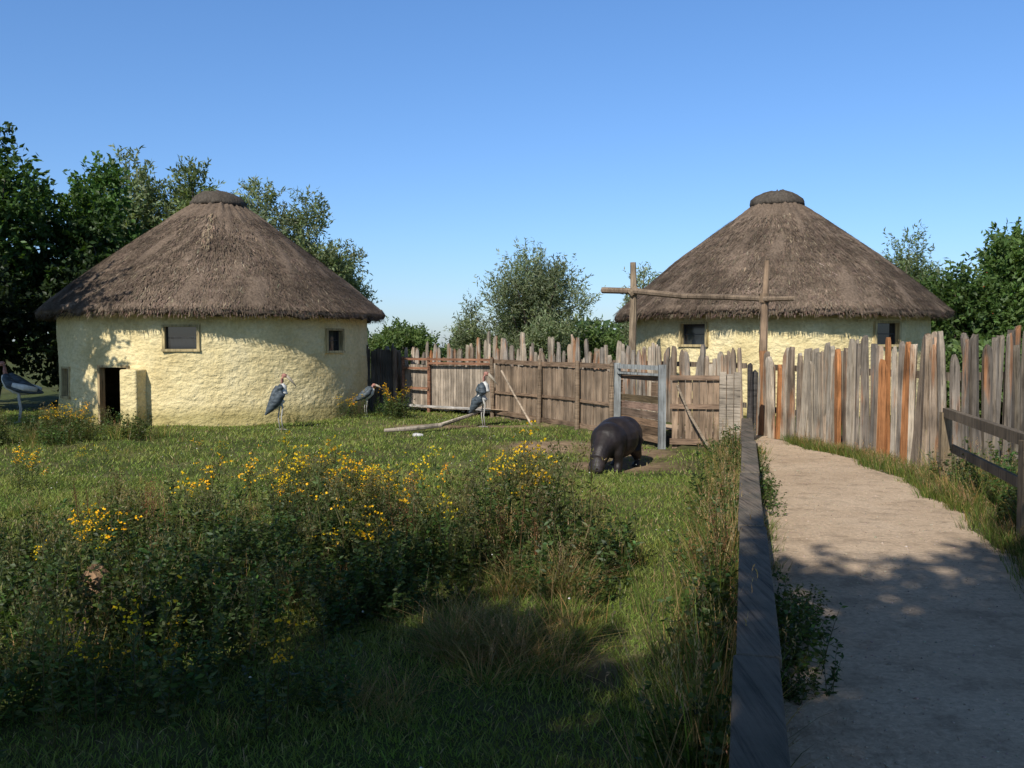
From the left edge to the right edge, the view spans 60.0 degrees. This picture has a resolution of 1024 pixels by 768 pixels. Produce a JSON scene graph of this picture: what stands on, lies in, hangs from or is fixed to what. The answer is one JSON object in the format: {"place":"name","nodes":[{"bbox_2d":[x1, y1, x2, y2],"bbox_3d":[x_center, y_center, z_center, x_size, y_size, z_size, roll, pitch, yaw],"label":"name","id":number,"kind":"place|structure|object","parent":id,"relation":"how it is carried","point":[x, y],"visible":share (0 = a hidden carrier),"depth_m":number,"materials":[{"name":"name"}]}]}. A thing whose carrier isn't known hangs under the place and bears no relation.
{"place":"outdoors","nodes":[
{"label":"outdoors","id":0,"kind":"place"},
{"bbox_2d":[412,433,423,436],"bbox_3d":[-1.897,1.035,17.864,0.195,0.106,0.183,2,3,35],"label":"rock","id":1,"kind":"object","parent":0,"point":[418,434],"visible":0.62,"depth_m":17.81,"materials":[{"name":"grey stone"}]},
{"bbox_2d":[0,348,1019,767],"bbox_3d":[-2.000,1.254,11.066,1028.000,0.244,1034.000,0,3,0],"label":"ground","id":2,"kind":"structure","parent":0,"point":[8,398],"depth_m":5.17,"materials":[{"name":"green plant"}]},
{"bbox_2d":[0,361,43,422],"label":"marabou stork","id":3,"kind":"object","parent":2,"relation":"on","point":[16,384],"visible":1,"depth_m":20.20,"materials":[{"name":"stone"}]},
{"bbox_2d":[0,257,54,390],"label":"elder bush","id":4,"kind":"object","parent":2,"relation":"on","point":[8,345],"visible":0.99,"depth_m":24.19,"materials":[{"name":"green plant"}]},
{"bbox_2d":[0,121,94,395],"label":"broadleaf tree","id":5,"kind":"object","parent":2,"relation":"on","point":[21,220],"visible":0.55,"depth_m":25.56,"materials":[{"name":"green plant"}]},
{"bbox_2d":[9,249,99,404],"bbox_3d":[-12.652,-1.572,25.845,3.893,4.718,3.591,1,3,24],"label":"elder bush","id":6,"kind":"object","parent":2,"relation":"on","point":[72,273],"visible":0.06,"depth_m":25.53,"materials":[{"name":"green plant"}]},
{"bbox_2d":[66,564,115,615],"bbox_3d":[-2.752,1.435,5.814,0.298,0.535,0.274,0,3,0],"label":"rock","id":7,"kind":"object","parent":2,"relation":"on","point":[95,577],"visible":0.2,"depth_m":5.73,"materials":[{"name":"beige stone"}]},
{"bbox_2d":[30,150,159,272],"bbox_3d":[-12.507,-3.337,28.241,4.865,8.009,5.226,0,3,0],"label":"broadleaf tree","id":8,"kind":"object","parent":2,"relation":"on","point":[89,218],"visible":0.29,"depth_m":27.19,"materials":[{"name":"green plant"}]},
{"bbox_2d":[72,142,185,242],"bbox_3d":[-14.414,-4.250,33.290,4.672,9.387,4.765,1,3,22],"label":"willow tree","id":9,"kind":"object","parent":2,"relation":"on","point":[148,205],"visible":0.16,"depth_m":32.47,"materials":[{"name":"green plant"}]},
{"bbox_2d":[162,154,250,219],"bbox_3d":[-11.617,-4.058,33.629,4.570,9.024,4.532,2,3,32],"label":"willow tree","id":10,"kind":"object","parent":2,"relation":"on","point":[189,193],"visible":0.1,"depth_m":33.02,"materials":[{"name":"green plant"}]},
{"bbox_2d":[33,190,385,427],"bbox_3d":[-7.643,-2.059,23.241,8.686,5.963,8.685,0,3,0],"label":"thatched hut","id":11,"kind":"object","parent":2,"relation":"on","point":[217,308],"visible":0.98,"depth_m":20.11,"materials":[{"name":"paint"}]},
{"bbox_2d":[60,366,70,398],"bbox_3d":[-10.354,-0.038,20.708,0.193,0.743,0.580,-2,4,-44],"label":"window frame","id":12,"kind":"structure","parent":11,"relation":"in","point":[65,387],"depth_m":20.83,"materials":[{"name":"brown wood"}]},
{"bbox_2d":[161,324,200,351],"bbox_3d":[-7.277,-1.012,19.535,0.820,0.593,0.193,0,3,-6],"label":"window frame","id":13,"kind":"structure","parent":11,"relation":"in","point":[163,327],"depth_m":19.46,"materials":[{"name":"brown wood"}]},
{"bbox_2d":[168,327,196,348],"bbox_3d":[-7.285,-1.017,19.612,0.680,0.500,0.008,0,3,-6],"label":"window pane","id":14,"kind":"structure","parent":11,"relation":"in","point":[178,337],"depth_m":19.61,"materials":[{"name":"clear glass"}]},
{"bbox_2d":[329,331,336,350],"bbox_3d":[-4.398,-1.052,21.553,0.008,0.500,0.540,1,3,28],"label":"window pane","id":15,"kind":"structure","parent":11,"relation":"in","point":[332,334],"depth_m":21.62,"materials":[{"name":"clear glass"}]},
{"bbox_2d":[325,328,345,352],"bbox_3d":[-4.328,-1.049,21.516,0.193,0.593,0.680,1,3,28],"label":"window frame","id":16,"kind":"structure","parent":11,"relation":"in","point":[341,331],"depth_m":21.57,"materials":[{"name":"brown wood"}]},
{"bbox_2d":[230,176,320,254],"bbox_3d":[-9.511,-3.781,33.721,4.415,8.394,5.135,0,3,0],"label":"willow tree","id":17,"kind":"object","parent":2,"relation":"on","point":[266,214],"visible":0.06,"depth_m":33.48,"materials":[{"name":"green plant"}]},
{"bbox_2d":[265,373,296,429],"bbox_3d":[-4.938,0.373,18.840,0.439,1.196,0.573,2,3,41],"label":"marabou stork","id":18,"kind":"object","parent":2,"relation":"on","point":[279,392],"visible":0.99,"depth_m":18.70,"materials":[{"name":"stone"}]},
{"bbox_2d":[9,381,557,742],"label":"ragwort flowers","id":19,"kind":"object","parent":2,"relation":"on","point":[132,675],"visible":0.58,"depth_m":6.99,"materials":[{"name":"yellow plant"}]},
{"bbox_2d":[4,317,627,358],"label":"distant trees","id":20,"kind":"object","parent":2,"relation":"on","point":[577,322],"visible":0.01,"depth_m":102.47,"materials":[{"name":"green plant"}]},
{"bbox_2d":[278,184,362,287],"bbox_3d":[-7.991,-3.679,34.251,4.505,8.140,4.272,0,3,0],"label":"willow tree","id":21,"kind":"object","parent":2,"relation":"on","point":[331,259],"visible":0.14,"depth_m":33.86,"materials":[{"name":"green plant"}]},
{"bbox_2d":[12,413,679,767],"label":"daisy flowers","id":22,"kind":"object","parent":2,"relation":"on","point":[336,467],"visible":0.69,"depth_m":11.85,"materials":[{"name":"plant"}]},
{"bbox_2d":[340,238,381,336],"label":"willow tree","id":23,"kind":"object","parent":2,"relation":"on","point":[367,294],"visible":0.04,"depth_m":35.30,"materials":[{"name":"green plant"}]},
{"bbox_2d":[353,383,381,416],"bbox_3d":[-3.542,0.398,21.654,0.649,0.825,0.400,-2,3,-35],"label":"marabou stork","id":24,"kind":"object","parent":2,"relation":"on","point":[368,393],"visible":0.97,"depth_m":21.55,"materials":[{"name":"stone"}]},
{"bbox_2d":[366,345,396,411],"bbox_3d":[-3.529,-0.103,23.779,0.904,1.909,0.196,-1,3,-11],"label":"side fence","id":25,"kind":"object","parent":2,"relation":"on","point":[380,375],"visible":0.63,"depth_m":23.80,"materials":[{"name":"brown wood"}]},
{"bbox_2d":[367,316,452,364],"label":"hedge bush","id":26,"kind":"object","parent":2,"relation":"on","point":[399,337],"visible":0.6,"depth_m":43.46,"materials":[{"name":"green plant"}]},
{"bbox_2d":[384,411,480,431],"bbox_3d":[-1.411,0.785,18.754,2.709,0.325,0.740,-3,4,-45],"label":"fallen branch","id":27,"kind":"object","parent":2,"relation":"on","point":[426,426],"visible":0.97,"depth_m":18.39,"materials":[{"name":"brown wood"}]},
{"bbox_2d":[401,356,494,416],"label":"field gate","id":28,"kind":"structure","parent":2,"relation":"on","point":[447,386],"depth_m":23.20,"materials":[{"name":"brown wood"}]},
{"bbox_2d":[442,291,496,362],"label":"willow tree","id":29,"kind":"object","parent":2,"relation":"on","point":[466,330],"visible":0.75,"depth_m":40.63,"materials":[{"name":"green plant"}]},
{"bbox_2d":[450,328,500,362],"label":"hedge bush","id":30,"kind":"object","parent":2,"relation":"on","point":[482,356],"visible":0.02,"depth_m":46.38,"materials":[{"name":"green plant"}]},
{"bbox_2d":[469,372,497,427],"bbox_3d":[-0.659,0.339,19.650,0.540,1.232,0.450,-2,3,-32],"label":"marabou stork","id":31,"kind":"object","parent":2,"relation":"on","point":[479,399],"visible":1,"depth_m":19.55,"materials":[{"name":"stone"}]},
{"bbox_2d":[0,390,1017,767],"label":"wild weeds","id":32,"kind":"object","parent":2,"relation":"on","point":[56,584],"visible":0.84,"depth_m":5.98,"materials":[{"name":"green plant"}]},
{"bbox_2d":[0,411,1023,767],"bbox_3d":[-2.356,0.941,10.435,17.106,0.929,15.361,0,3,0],"label":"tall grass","id":33,"kind":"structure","parent":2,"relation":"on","point":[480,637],"depth_m":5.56,"materials":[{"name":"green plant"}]},
{"bbox_2d":[473,235,605,365],"bbox_3d":[1.169,-3.029,37.908,5.863,6.614,5.806,0,3,0],"label":"willow tree","id":34,"kind":"object","parent":2,"relation":"on","point":[535,301],"visible":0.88,"depth_m":37.21,"materials":[{"name":"green plant"}]},
{"bbox_2d":[374,331,746,425],"bbox_3d":[0.693,-0.191,21.524,1.520,2.241,11.936,-2,4,-44],"label":"palisade fence","id":35,"kind":"object","parent":2,"relation":"on","point":[721,362],"visible":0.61,"depth_m":19.95,"materials":[{"name":"brown wood"}]},
{"bbox_2d":[561,314,628,368],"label":"hedge bush","id":36,"kind":"object","parent":2,"relation":"on","point":[596,340],"visible":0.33,"depth_m":42.98,"materials":[{"name":"green plant"}]},
{"bbox_2d":[588,416,643,473],"bbox_3d":[1.496,0.869,12.993,0.635,0.770,1.430,1,3,30],"label":"pygmy hippo","id":37,"kind":"object","parent":2,"relation":"on","point":[618,439],"visible":0.97,"depth_m":12.67,"materials":[{"name":"grey"}]},
{"bbox_2d":[490,357,757,447],"bbox_3d":[1.381,0.294,18.248,1.163,1.603,8.715,-2,3,-32],"label":"paddock fence","id":38,"kind":"object","parent":2,"relation":"on","point":[724,406],"visible":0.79,"depth_m":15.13,"materials":[{"name":"brown wood"}]},
{"bbox_2d":[617,262,661,351],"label":"willow tree","id":39,"kind":"object","parent":2,"relation":"on","point":[626,299],"visible":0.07,"depth_m":35.76,"materials":[{"name":"green plant"}]},
{"bbox_2d":[614,363,665,448],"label":"paddock gate","id":40,"kind":"structure","parent":2,"relation":"on","point":[655,427],"depth_m":15.79,"materials":[{"name":"grey wood"}]},
{"bbox_2d":[601,260,796,435],"bbox_3d":[3.609,-0.765,17.859,0.531,3.753,6.268,-1,3,-25],"label":"pole gateway","id":41,"kind":"object","parent":2,"relation":"on","point":[764,298],"visible":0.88,"depth_m":16.52,"materials":[{"name":"brown wood"}]},
{"bbox_2d":[729,418,790,767],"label":"boundary rail","id":42,"kind":"object","parent":2,"relation":"on","point":[758,734],"visible":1,"depth_m":3.35,"materials":[{"name":"grey wood"}]},
{"bbox_2d":[612,189,955,415],"bbox_3d":[7.030,-2.116,23.673,8.713,6.038,8.674,0,3,0],"label":"thatched hut","id":43,"kind":"object","parent":2,"relation":"on","point":[843,286],"visible":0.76,"depth_m":20.74,"materials":[{"name":"plant"}]},
{"bbox_2d":[677,322,708,346],"bbox_3d":[4.344,-1.183,21.151,0.193,0.593,0.830,-2,3,-44],"label":"window frame","id":44,"kind":"structure","parent":43,"relation":"in","point":[680,324],"depth_m":21.21,"materials":[{"name":"brown wood"}]},
{"bbox_2d":[685,324,704,343],"bbox_3d":[4.401,-1.187,21.205,0.008,0.500,0.690,-2,3,-44],"label":"window pane","id":45,"kind":"structure","parent":43,"relation":"in","point":[689,328],"depth_m":21.23,"materials":[{"name":"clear glass"}]},
{"bbox_2d":[877,323,893,343],"bbox_3d":[8.535,-1.152,20.406,0.690,0.500,0.008,-1,3,-24],"label":"window pane","id":46,"kind":"structure","parent":43,"relation":"in","point":[884,330],"depth_m":20.42,"materials":[{"name":"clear glass"}]},
{"bbox_2d":[873,321,901,346],"bbox_3d":[8.568,-1.147,20.335,0.830,0.593,0.193,-1,3,-24],"label":"window frame","id":47,"kind":"structure","parent":43,"relation":"in","point":[898,324],"depth_m":20.35,"materials":[{"name":"brown wood"}]},
{"bbox_2d":[756,331,949,467],"bbox_3d":[4.984,0.151,13.507,0.339,1.845,5.083,-1,3,-12],"label":"palisade fence","id":48,"kind":"object","parent":2,"relation":"on","point":[832,383],"visible":0.91,"depth_m":12.94,"materials":[{"name":"brown wood"}]},
{"bbox_2d":[882,219,950,287],"bbox_3d":[16.938,-3.467,38.525,3.684,7.356,4.478,2,3,41],"label":"willow tree","id":49,"kind":"object","parent":2,"relation":"on","point":[905,265],"visible":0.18,"depth_m":38.02,"materials":[{"name":"green plant"}]},
{"bbox_2d":[910,257,1021,395],"bbox_3d":[13.407,-1.532,26.547,3.923,4.527,3.862,-1,3,-29],"label":"rowan tree","id":50,"kind":"object","parent":2,"relation":"on","point":[959,292],"visible":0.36,"depth_m":25.97,"materials":[{"name":"green plant"}]},
{"bbox_2d":[938,408,1023,538],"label":"path handrail","id":51,"kind":"object","parent":2,"relation":"on","point":[947,416],"visible":0.82,"depth_m":8.47,"materials":[{"name":"brown wood"}]},
{"bbox_2d":[945,327,1021,423],"bbox_3d":[9.797,0.007,17.655,3.092,2.318,3.509,2,3,33],"label":"hedge bush","id":52,"kind":"object","parent":2,"relation":"on","point":[956,348],"visible":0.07,"depth_m":17.55,"materials":[{"name":"green plant"}]},
{"bbox_2d":[947,325,1023,472],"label":"palisade fence","id":53,"kind":"object","parent":2,"relation":"on","point":[992,375],"visible":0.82,"depth_m":11.17,"materials":[{"name":"brown wood"}]},
{"bbox_2d":[958,216,1023,354],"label":"rowan tree","id":54,"kind":"object","parent":2,"relation":"on","point":[1002,255],"visible":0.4,"depth_m":26.44,"materials":[{"name":"green plant"}]},
{"bbox_2d":[0,0,1023,347],"label":"sky","id":55,"kind":"structure","parent":0,"point":[435,135],"materials":[{"name":"blue"}]},
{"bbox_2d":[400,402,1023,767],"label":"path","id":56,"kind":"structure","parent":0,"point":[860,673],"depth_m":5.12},
{"bbox_2d":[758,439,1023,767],"bbox_3d":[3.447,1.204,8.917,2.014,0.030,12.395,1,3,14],"label":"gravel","id":57,"kind":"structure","parent":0,"point":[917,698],"depth_m":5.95,"materials":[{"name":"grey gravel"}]}
]}

